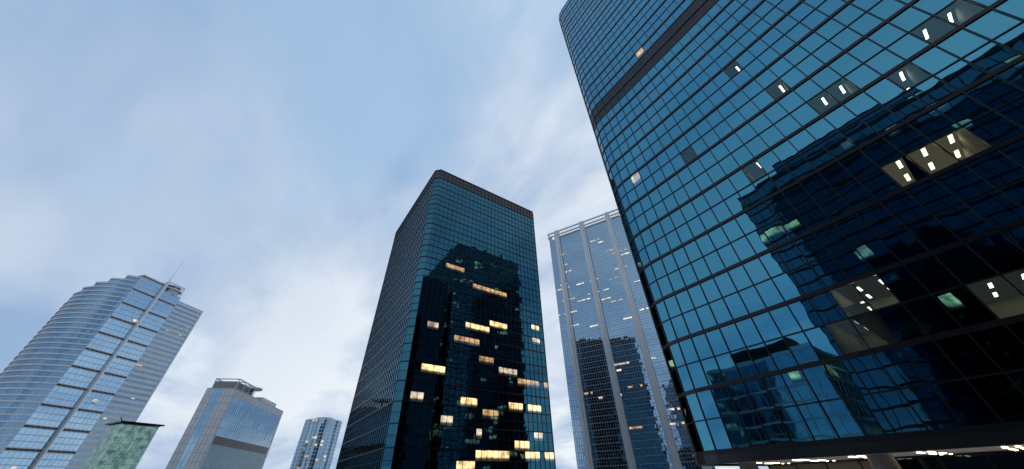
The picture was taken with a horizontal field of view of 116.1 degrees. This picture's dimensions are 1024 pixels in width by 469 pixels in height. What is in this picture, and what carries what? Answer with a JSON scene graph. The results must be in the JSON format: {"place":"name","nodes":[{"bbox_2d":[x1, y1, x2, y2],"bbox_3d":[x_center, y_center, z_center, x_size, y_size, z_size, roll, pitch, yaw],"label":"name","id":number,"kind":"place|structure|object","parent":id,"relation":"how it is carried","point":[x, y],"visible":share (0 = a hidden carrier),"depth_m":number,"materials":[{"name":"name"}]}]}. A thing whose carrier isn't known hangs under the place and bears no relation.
{"place":"outdoors","nodes":[
{"label":"outdoors","id":0,"kind":"place"},
{"bbox_2d":[290,417,341,468],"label":"distant tower","id":1,"kind":"structure","parent":0,"point":[316,446],"depth_m":364.61,"materials":[{"name":"blue glass"}]},
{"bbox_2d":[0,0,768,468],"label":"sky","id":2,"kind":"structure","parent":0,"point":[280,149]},
{"bbox_3d":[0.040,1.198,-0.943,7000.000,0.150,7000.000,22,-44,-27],"label":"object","id":3,"kind":"structure","parent":0,"visible":0},
{"bbox_2d":[0,258,202,468],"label":"skyscraper","id":4,"kind":"structure","parent":3,"relation":"on","point":[83,368],"depth_m":243.59,"materials":[{"name":"blue glass"}]},
{"bbox_2d":[81,417,164,468],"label":"green glass building","id":5,"kind":"structure","parent":3,"relation":"on","point":[121,444],"depth_m":150.98,"materials":[{"name":"teal glass"}]},
{"bbox_2d":[165,378,282,468],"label":"skyscraper","id":6,"kind":"structure","parent":3,"relation":"on","point":[233,424],"depth_m":179.76,"materials":[{"name":"blue glass"}]},
{"bbox_2d":[336,169,555,468],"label":"skyscraper","id":7,"kind":"structure","parent":3,"relation":"on","point":[453,374],"depth_m":120.78,"materials":[{"name":"blue glass"}]},
{"bbox_2d":[547,208,714,468],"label":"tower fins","id":8,"kind":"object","parent":3,"relation":"on","point":[625,411],"visible":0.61,"depth_m":235.72,"materials":[{"name":"glass"}]},
{"bbox_2d":[559,0,1023,468],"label":"skyscraper","id":9,"kind":"structure","parent":3,"relation":"on","point":[820,205],"depth_m":27.66,"materials":[{"name":"blue glass"}]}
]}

